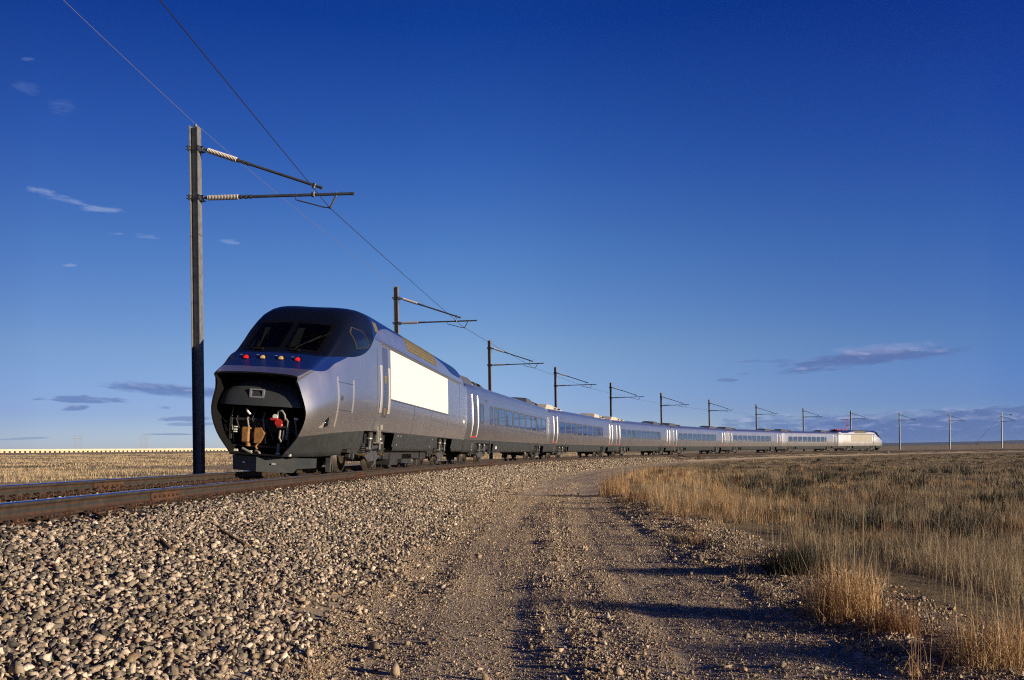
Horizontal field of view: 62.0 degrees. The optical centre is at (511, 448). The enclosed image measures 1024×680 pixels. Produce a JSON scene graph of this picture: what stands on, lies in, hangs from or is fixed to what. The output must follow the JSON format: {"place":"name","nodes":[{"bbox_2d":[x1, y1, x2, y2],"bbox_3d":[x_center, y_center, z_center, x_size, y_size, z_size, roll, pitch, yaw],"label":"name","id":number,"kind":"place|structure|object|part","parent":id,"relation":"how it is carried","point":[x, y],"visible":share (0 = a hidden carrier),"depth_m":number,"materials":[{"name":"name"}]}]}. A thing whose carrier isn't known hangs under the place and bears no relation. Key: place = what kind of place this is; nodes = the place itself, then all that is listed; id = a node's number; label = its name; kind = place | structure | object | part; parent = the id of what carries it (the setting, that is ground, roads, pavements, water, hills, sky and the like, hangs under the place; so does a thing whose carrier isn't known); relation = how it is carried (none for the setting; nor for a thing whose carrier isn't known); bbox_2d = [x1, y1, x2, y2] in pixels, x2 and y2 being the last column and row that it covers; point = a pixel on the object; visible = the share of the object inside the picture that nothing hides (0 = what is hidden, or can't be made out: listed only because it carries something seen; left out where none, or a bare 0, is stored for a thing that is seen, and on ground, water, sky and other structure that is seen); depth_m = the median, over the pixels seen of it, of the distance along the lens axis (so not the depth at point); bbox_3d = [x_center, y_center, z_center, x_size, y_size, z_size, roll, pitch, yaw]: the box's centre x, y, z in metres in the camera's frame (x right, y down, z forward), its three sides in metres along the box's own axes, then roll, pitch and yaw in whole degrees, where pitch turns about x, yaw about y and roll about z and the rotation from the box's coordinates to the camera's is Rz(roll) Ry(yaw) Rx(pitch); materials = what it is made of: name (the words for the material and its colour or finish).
{"place":"outdoors","nodes":[
{"label":"outdoors","id":0,"kind":"place"},
{"bbox_2d":[0,444,1023,679],"bbox_3d":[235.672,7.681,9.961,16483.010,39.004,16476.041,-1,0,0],"label":"ground","id":1,"kind":"structure","parent":0,"point":[916,583],"depth_m":14.99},
{"bbox_2d":[0,448,227,452],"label":"guideway","id":2,"kind":"object","parent":1,"relation":"on","point":[91,450],"visible":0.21,"depth_m":473.58,"materials":[{"name":"concrete"}]},
{"bbox_2d":[186,124,353,473],"bbox_3d":[-6.236,-3.281,22.149,4.402,10.492,0.300,-1,0,4],"label":"catenary mast","id":3,"kind":"object","parent":1,"relation":"on","point":[195,149],"visible":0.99,"depth_m":22.25,"materials":[{"name":"metal"}]},
{"bbox_2d":[63,0,1011,412],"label":"ground wire","id":4,"kind":"object","parent":3,"relation":"attached to","point":[271,188],"visible":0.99,"depth_m":24.22,"materials":[{"name":"grey metal"}]},
{"bbox_2d":[160,0,939,421],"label":"contact wire","id":5,"kind":"object","parent":3,"relation":"attached to","point":[312,186],"visible":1,"depth_m":18.41,"materials":[{"name":"black metal"}]},
{"bbox_2d":[0,452,688,482],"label":"straw grass","id":6,"kind":"structure","parent":1,"relation":"on","point":[35,473],"depth_m":155.87,"materials":[{"name":"beige plant"}]},
{"bbox_2d":[392,285,476,333],"bbox_3d":[-3.915,-3.173,43.490,4.402,10.492,0.300,-1,0,9],"label":"catenary mast","id":7,"kind":"object","parent":1,"relation":"on","point":[396,299],"visible":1,"depth_m":43.70,"materials":[{"name":"metal"}]},
{"bbox_2d":[0,452,1023,556],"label":"dark brush","id":8,"kind":"object","parent":1,"relation":"on","point":[801,481],"visible":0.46,"depth_m":27.30,"materials":[{"name":"brown plant"}]},
{"bbox_2d":[0,449,1023,679],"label":"ballast bed","id":9,"kind":"object","parent":1,"relation":"on","point":[679,458],"visible":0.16,"depth_m":141.12,"materials":[{"name":"gravel"}]},
{"bbox_2d":[92,512,104,518],"bbox_3d":[-4.796,0.772,9.868,0.030,0.056,0.598,-1,-1,-37],"label":"wood splinter","id":10,"kind":"object","parent":9,"relation":"on","point":[99,516],"visible":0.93,"depth_m":9.79,"materials":[{"name":"brown wood"}]},
{"bbox_2d":[219,528,247,546],"bbox_3d":[-3.198,1.017,9.758,0.050,0.149,0.886,-1,-1,-37],"label":"wood splinter","id":11,"kind":"object","parent":9,"relation":"on","point":[244,544],"visible":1,"depth_m":9.70,"materials":[{"name":"brown wood"}]},
{"bbox_2d":[0,456,686,679],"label":"ballast stones","id":12,"kind":"object","parent":9,"relation":"on","point":[322,536],"visible":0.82,"depth_m":7.57,"materials":[{"name":"beige gravel"}]},
{"bbox_2d":[159,538,174,551],"bbox_3d":[-3.409,0.951,8.407,0.040,0.102,0.541,-1,0,-33],"label":"wood splinter","id":13,"kind":"object","parent":12,"relation":"on","point":[164,542],"visible":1,"depth_m":8.39,"materials":[{"name":"brown wood"}]},
{"bbox_2d":[0,448,1023,537],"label":"railway track","id":14,"kind":"structure","parent":9,"relation":"on","point":[25,509],"depth_m":14.13,"materials":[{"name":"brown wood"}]},
{"bbox_2d":[211,306,466,472],"bbox_3d":[-4.666,-1.606,29.670,3.294,4.545,21.565,3,0,6],"label":"power car","id":15,"kind":"object","parent":14,"relation":"on","point":[334,390],"visible":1,"depth_m":21.15,"materials":[{"name":"paint"}]},
{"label":"cab window","id":16,"kind":"part","parent":15,"relation":"part of","materials":[{"name":"blue glass"}]},
{"bbox_3d":[-3.619,-1.865,24.213,0.141,1.981,1.121,-1,0,6],"label":"door","id":17,"kind":"part","parent":15,"relation":"part of","materials":[{"name":"silver metal"}]},
{"bbox_2d":[428,375,550,462],"bbox_3d":[-1.120,-1.428,53.241,3.242,4.400,26.710,3,0,11],"label":"coach","id":18,"kind":"object","parent":14,"relation":"on","point":[505,426],"visible":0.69,"depth_m":48.08,"materials":[{"name":"brushed silver metal"},{"name":"glass"},{"name":"steel"}]},
{"bbox_2d":[470,394,478,437],"bbox_3d":[-1.837,-1.595,41.752,0.175,2.105,1.211,-1,0,11],"label":"door","id":19,"kind":"structure","parent":18,"relation":"in","point":[475,405],"depth_m":41.76,"materials":[{"name":"silver metal"}]},
{"bbox_2d":[480,403,483,423],"bbox_3d":[-1.561,-1.757,43.151,0.127,1.035,0.790,-1,0,11],"label":"window","id":20,"kind":"structure","parent":18,"relation":"in","point":[481,405],"depth_m":43.15,"materials":[{"name":"grey"}]},
{"bbox_2d":[490,406,492,424],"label":"window","id":21,"kind":"structure","parent":18,"relation":"in","point":[491,408],"depth_m":45.28,"materials":[{"name":"grey"}]},
{"bbox_2d":[494,407,497,425],"bbox_3d":[-0.916,-1.744,46.418,0.127,1.035,0.730,-1,0,11],"label":"window","id":22,"kind":"structure","parent":18,"relation":"in","point":[495,410],"depth_m":46.49,"materials":[{"name":"grey"}]},
{"bbox_2d":[498,408,505,426],"bbox_3d":[-0.616,-1.739,47.938,0.127,1.035,1.910,-1,0,11],"label":"window","id":23,"kind":"structure","parent":18,"relation":"in","point":[501,412],"depth_m":47.86,"materials":[{"name":"grey"}]},
{"bbox_2d":[506,410,512,427],"bbox_3d":[-0.200,-1.731,50.041,0.127,1.035,1.910,-1,0,11],"label":"window","id":24,"kind":"structure","parent":18,"relation":"in","point":[509,416],"depth_m":50.05,"materials":[{"name":"grey"}]},
{"bbox_2d":[513,411,518,428],"bbox_3d":[0.215,-1.723,52.143,0.127,1.035,1.910,-1,0,11],"label":"window","id":25,"kind":"structure","parent":18,"relation":"in","point":[515,414],"depth_m":52.11,"materials":[{"name":"grey"}]},
{"bbox_2d":[520,413,525,429],"bbox_3d":[0.630,-1.715,54.246,0.127,1.035,1.910,-1,0,11],"label":"window","id":26,"kind":"structure","parent":18,"relation":"in","point":[522,416],"depth_m":54.22,"materials":[{"name":"grey"}]},
{"bbox_2d":[526,414,530,430],"bbox_3d":[1.045,-1.707,56.348,0.127,1.035,1.910,-1,0,11],"label":"window","id":27,"kind":"structure","parent":18,"relation":"in","point":[528,418],"depth_m":56.33,"materials":[{"name":"grey"}]},
{"bbox_2d":[531,416,536,430],"bbox_3d":[1.460,-1.699,58.450,0.127,1.035,1.910,-1,0,11],"label":"window","id":28,"kind":"structure","parent":18,"relation":"in","point":[533,418],"depth_m":58.33,"materials":[{"name":"grey"}]},
{"bbox_2d":[537,417,540,431],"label":"window","id":29,"kind":"structure","parent":18,"relation":"in","point":[538,418],"depth_m":60.40,"materials":[{"name":"grey"}]},
{"bbox_2d":[542,418,545,432],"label":"window","id":30,"kind":"structure","parent":18,"relation":"in","point":[543,420],"depth_m":62.74,"materials":[{"name":"grey"}]},
{"bbox_2d":[528,404,613,458],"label":"coach","id":31,"kind":"object","parent":14,"relation":"on","point":[580,434],"visible":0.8,"depth_m":75.37,"materials":[{"name":"brushed silver metal"},{"name":"glass"},{"name":"steel"}]},
{"bbox_2d":[553,416,557,442],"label":"door","id":32,"kind":"structure","parent":31,"relation":"in","point":[555,418],"depth_m":67.56,"materials":[{"name":"silver metal"}]},
{"bbox_2d":[559,421,564,433],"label":"window","id":33,"kind":"structure","parent":31,"relation":"in","point":[561,424],"depth_m":69.54,"materials":[{"name":"grey"}]},
{"bbox_2d":[566,422,570,434],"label":"window","id":34,"kind":"structure","parent":31,"relation":"in","point":[568,425],"depth_m":71.56,"materials":[{"name":"grey"}]},
{"bbox_2d":[572,423,576,434],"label":"window","id":35,"kind":"structure","parent":31,"relation":"in","point":[574,426],"depth_m":73.65,"materials":[{"name":"grey"}]},
{"bbox_2d":[577,424,581,435],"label":"window","id":36,"kind":"structure","parent":31,"relation":"in","point":[579,426],"depth_m":75.50,"materials":[{"name":"grey"}]},
{"bbox_2d":[583,424,586,435],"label":"window","id":37,"kind":"structure","parent":31,"relation":"in","point":[584,426],"depth_m":77.73,"materials":[{"name":"grey"}]},
{"bbox_2d":[588,425,591,435],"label":"window","id":38,"kind":"structure","parent":31,"relation":"in","point":[589,426],"depth_m":79.67,"materials":[{"name":"grey"}]},
{"bbox_2d":[593,426,596,436],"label":"window","id":39,"kind":"structure","parent":31,"relation":"in","point":[594,427],"depth_m":81.64,"materials":[{"name":"grey"}]},
{"bbox_2d":[597,426,600,436],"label":"window","id":40,"kind":"structure","parent":31,"relation":"in","point":[598,428],"depth_m":83.45,"materials":[{"name":"grey"}]},
{"bbox_2d":[609,424,612,444],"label":"door","id":41,"kind":"structure","parent":31,"relation":"in","point":[611,430],"depth_m":89.75,"materials":[{"name":"silver metal"}]},
{"bbox_2d":[597,416,670,455],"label":"coach","id":42,"kind":"object","parent":14,"relation":"on","point":[650,437],"visible":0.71,"depth_m":101.10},
{"bbox_2d":[616,425,619,444],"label":"door","id":43,"kind":"structure","parent":42,"relation":"in","point":[618,427],"depth_m":92.71,"materials":[{"name":"silver metal"}]},
{"bbox_2d":[621,429,625,438],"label":"window","id":44,"kind":"structure","parent":42,"relation":"in","point":[623,432],"depth_m":94.49,"materials":[{"name":"grey"}]},
{"bbox_2d":[627,429,631,438],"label":"window","id":45,"kind":"structure","parent":42,"relation":"in","point":[629,435],"depth_m":96.64,"materials":[{"name":"grey"}]},
{"bbox_2d":[632,430,636,438],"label":"window","id":46,"kind":"structure","parent":42,"relation":"in","point":[634,435],"depth_m":98.57,"materials":[{"name":"grey"}]},
{"bbox_2d":[637,430,640,438],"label":"window","id":47,"kind":"structure","parent":42,"relation":"in","point":[638,431],"depth_m":100.36,"materials":[{"name":"grey"}]},
{"bbox_2d":[642,431,645,438],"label":"window","id":48,"kind":"structure","parent":42,"relation":"in","point":[643,432],"depth_m":102.44,"materials":[{"name":"grey"}]},
{"bbox_2d":[646,431,650,438],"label":"window","id":49,"kind":"structure","parent":42,"relation":"in","point":[647,432],"depth_m":104.35,"materials":[{"name":"grey"}]},
{"bbox_2d":[651,431,654,439],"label":"window","id":50,"kind":"structure","parent":42,"relation":"in","point":[652,432],"depth_m":106.17,"materials":[{"name":"grey"}]},
{"bbox_2d":[655,432,658,439],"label":"window","id":51,"kind":"structure","parent":42,"relation":"in","point":[656,433],"depth_m":108.37,"materials":[{"name":"grey"}]},
{"bbox_2d":[667,430,669,444],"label":"door","id":52,"kind":"structure","parent":42,"relation":"in","point":[668,431],"depth_m":113.88,"materials":[{"name":"silver metal"}]},
{"bbox_2d":[661,423,726,454],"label":"coach","id":53,"kind":"object","parent":14,"relation":"on","point":[707,439],"visible":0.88,"depth_m":125.23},
{"bbox_2d":[673,430,676,445],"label":"door","id":54,"kind":"structure","parent":53,"relation":"in","point":[675,431],"depth_m":116.87,"materials":[{"name":"silver metal"}]},
{"bbox_2d":[678,433,682,439],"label":"window","id":55,"kind":"structure","parent":53,"relation":"in","point":[680,436],"depth_m":118.65,"materials":[{"name":"grey"}]},
{"bbox_2d":[683,433,687,440],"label":"window","id":56,"kind":"structure","parent":53,"relation":"in","point":[685,437],"depth_m":120.49,"materials":[{"name":"grey"}]},
{"bbox_2d":[688,433,691,440],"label":"window","id":57,"kind":"structure","parent":53,"relation":"in","point":[689,434],"depth_m":122.21,"materials":[{"name":"grey"}]},
{"bbox_2d":[722,433,724,445],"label":"door","id":58,"kind":"structure","parent":53,"relation":"in","point":[723,444],"depth_m":136.82,"materials":[{"name":"silver metal"}]},
{"bbox_2d":[717,427,781,452],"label":"coach","id":59,"kind":"object","parent":14,"relation":"on","point":[763,440],"visible":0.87,"depth_m":147.87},
{"bbox_2d":[729,433,731,445],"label":"door","id":60,"kind":"structure","parent":59,"relation":"in","point":[730,434],"depth_m":139.59,"materials":[{"name":"silver metal"}]},
{"bbox_2d":[774,429,837,451],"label":"coach","id":61,"kind":"object","parent":14,"relation":"on","point":[820,440],"visible":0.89,"depth_m":169.59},
{"bbox_2d":[829,419,881,450],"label":"power car","id":62,"kind":"object","parent":14,"relation":"on","point":[849,440],"visible":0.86,"depth_m":184.82,"materials":[{"name":"paint"}]},
{"bbox_2d":[487,340,543,458],"bbox_3d":[0.287,-3.094,64.542,4.402,10.492,0.300,-1,0,14],"label":"catenary mast","id":63,"kind":"object","parent":1,"relation":"on","point":[489,348],"visible":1,"depth_m":64.97,"materials":[{"name":"metal"}]},
{"bbox_2d":[553,366,595,407],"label":"catenary mast","id":64,"kind":"object","parent":1,"relation":"on","point":[555,385],"visible":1,"depth_m":85.72,"materials":[{"name":"metal"}]},
{"bbox_2d":[609,383,643,416],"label":"catenary mast","id":65,"kind":"object","parent":1,"relation":"on","point":[610,387],"visible":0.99,"depth_m":105.83,"materials":[{"name":"metal"}]},
{"bbox_2d":[616,488,654,502],"bbox_3d":[3.425,1.219,22.977,1.376,0.574,1.238,-1,0,0],"label":"grass tussock","id":66,"kind":"object","parent":1,"relation":"on","point":[643,498],"depth_m":22.92,"materials":[{"name":"brown plant"}]},
{"bbox_2d":[660,393,688,422],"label":"catenary mast","id":67,"kind":"object","parent":1,"relation":"on","point":[661,396],"visible":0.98,"depth_m":125.29,"materials":[{"name":"metal"}]},
{"bbox_2d":[708,400,727,425],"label":"catenary mast","id":68,"kind":"object","parent":1,"relation":"on","point":[709,410],"visible":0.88,"depth_m":143.72,"materials":[{"name":"metal"}]},
{"bbox_2d":[755,404,777,428],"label":"catenary mast","id":69,"kind":"object","parent":1,"relation":"on","point":[760,414],"visible":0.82,"depth_m":161.09,"materials":[{"name":"metal"}]},
{"bbox_2d":[734,535,842,576],"bbox_3d":[2.933,1.155,9.249,1.388,0.457,1.129,-1,0,23],"label":"sagebrush","id":70,"kind":"object","parent":1,"relation":"on","point":[793,559],"visible":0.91,"depth_m":9.09,"materials":[{"name":"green plant"}]},
{"bbox_2d":[802,408,821,450],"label":"catenary mast","id":71,"kind":"object","parent":1,"relation":"on","point":[803,419],"visible":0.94,"depth_m":177.15,"materials":[{"name":"metal"}]},
{"bbox_2d":[611,451,1023,652],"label":"dull grass","id":72,"kind":"structure","parent":1,"relation":"on","point":[960,566],"depth_m":16.42,"materials":[{"name":"brown plant"}]},
{"bbox_2d":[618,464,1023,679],"bbox_3d":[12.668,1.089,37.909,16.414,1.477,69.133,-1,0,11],"label":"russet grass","id":73,"kind":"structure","parent":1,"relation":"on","point":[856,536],"depth_m":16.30,"materials":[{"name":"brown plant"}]},
{"bbox_2d":[789,519,853,538],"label":"grass","id":74,"kind":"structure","parent":1,"relation":"on","point":[826,528],"depth_m":14.06,"materials":[{"name":"plant"}]},
{"bbox_2d":[622,453,1022,537],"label":"golden grass","id":75,"kind":"structure","parent":1,"relation":"on","point":[647,481],"depth_m":21.48,"materials":[{"name":"brown plant"}]},
{"bbox_2d":[746,511,921,624],"bbox_3d":[2.471,0.844,6.908,1.591,1.141,1.563,-1,0,30],"label":"grass tussock","id":76,"kind":"object","parent":1,"relation":"on","point":[833,596],"depth_m":6.71,"materials":[{"name":"beige plant"}]},
{"bbox_2d":[850,411,866,429],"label":"catenary mast","id":77,"kind":"object","parent":1,"relation":"on","point":[851,413],"visible":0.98,"depth_m":192.00,"materials":[{"name":"metal"}]},
{"bbox_2d":[843,551,937,636],"bbox_3d":[2.736,1.029,6.261,0.828,0.684,0.852,-1,0,0],"label":"grass tussock","id":78,"kind":"object","parent":1,"relation":"on","point":[881,621],"depth_m":6.15,"materials":[{"name":"beige plant"}]},
{"bbox_2d":[899,412,915,449],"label":"catenary mast","id":79,"kind":"object","parent":1,"relation":"on","point":[899,431],"visible":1,"depth_m":205.40,"materials":[{"name":"metal"}]},
{"bbox_2d":[831,545,1023,677],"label":"grass tussock","id":80,"kind":"object","parent":1,"relation":"on","point":[1002,648],"depth_m":5.22,"materials":[{"name":"beige plant"}]},
{"bbox_2d":[949,413,962,448],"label":"catenary mast","id":81,"kind":"object","parent":1,"relation":"on","point":[950,432],"visible":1,"depth_m":217.19,"materials":[{"name":"metal"}]},
{"bbox_2d":[1001,412,1011,447],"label":"catenary mast","id":82,"kind":"object","parent":1,"relation":"on","point":[1002,431],"visible":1,"depth_m":227.34,"materials":[{"name":"metal"}]},
{"bbox_2d":[0,0,1023,448],"label":"sky","id":83,"kind":"structure","parent":0,"point":[777,206],"materials":[{"name":"blue"}]},
{"bbox_2d":[112,451,1023,679],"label":"dirt road","id":84,"kind":"structure","parent":0,"point":[587,476],"depth_m":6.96,"materials":[{"name":"beige gravel"}]},
{"bbox_2d":[263,652,344,678],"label":"weed","id":85,"kind":"object","parent":84,"relation":"on","point":[310,668],"visible":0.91,"depth_m":5.30,"materials":[{"name":"plant"}]},
{"bbox_2d":[468,493,479,503],"bbox_3d":[-1.018,1.322,22.579,0.428,0.403,0.474,-1,0,31],"label":"grass tussock","id":86,"kind":"object","parent":84,"relation":"on","point":[473,499],"depth_m":22.55,"materials":[{"name":"beige plant"}]},
{"bbox_2d":[594,469,629,496],"bbox_3d":[3.068,1.059,26.910,1.490,0.984,1.472,-1,0,0],"label":"grass tussock","id":87,"kind":"object","parent":84,"relation":"on","point":[615,485],"depth_m":26.85,"materials":[{"name":"beige plant"}]},
{"bbox_2d":[882,440,1023,445],"bbox_3d":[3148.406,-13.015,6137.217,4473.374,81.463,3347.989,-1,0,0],"label":"distant plateau","id":88,"kind":"structure","parent":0,"point":[961,443],"depth_m":6086.78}
]}

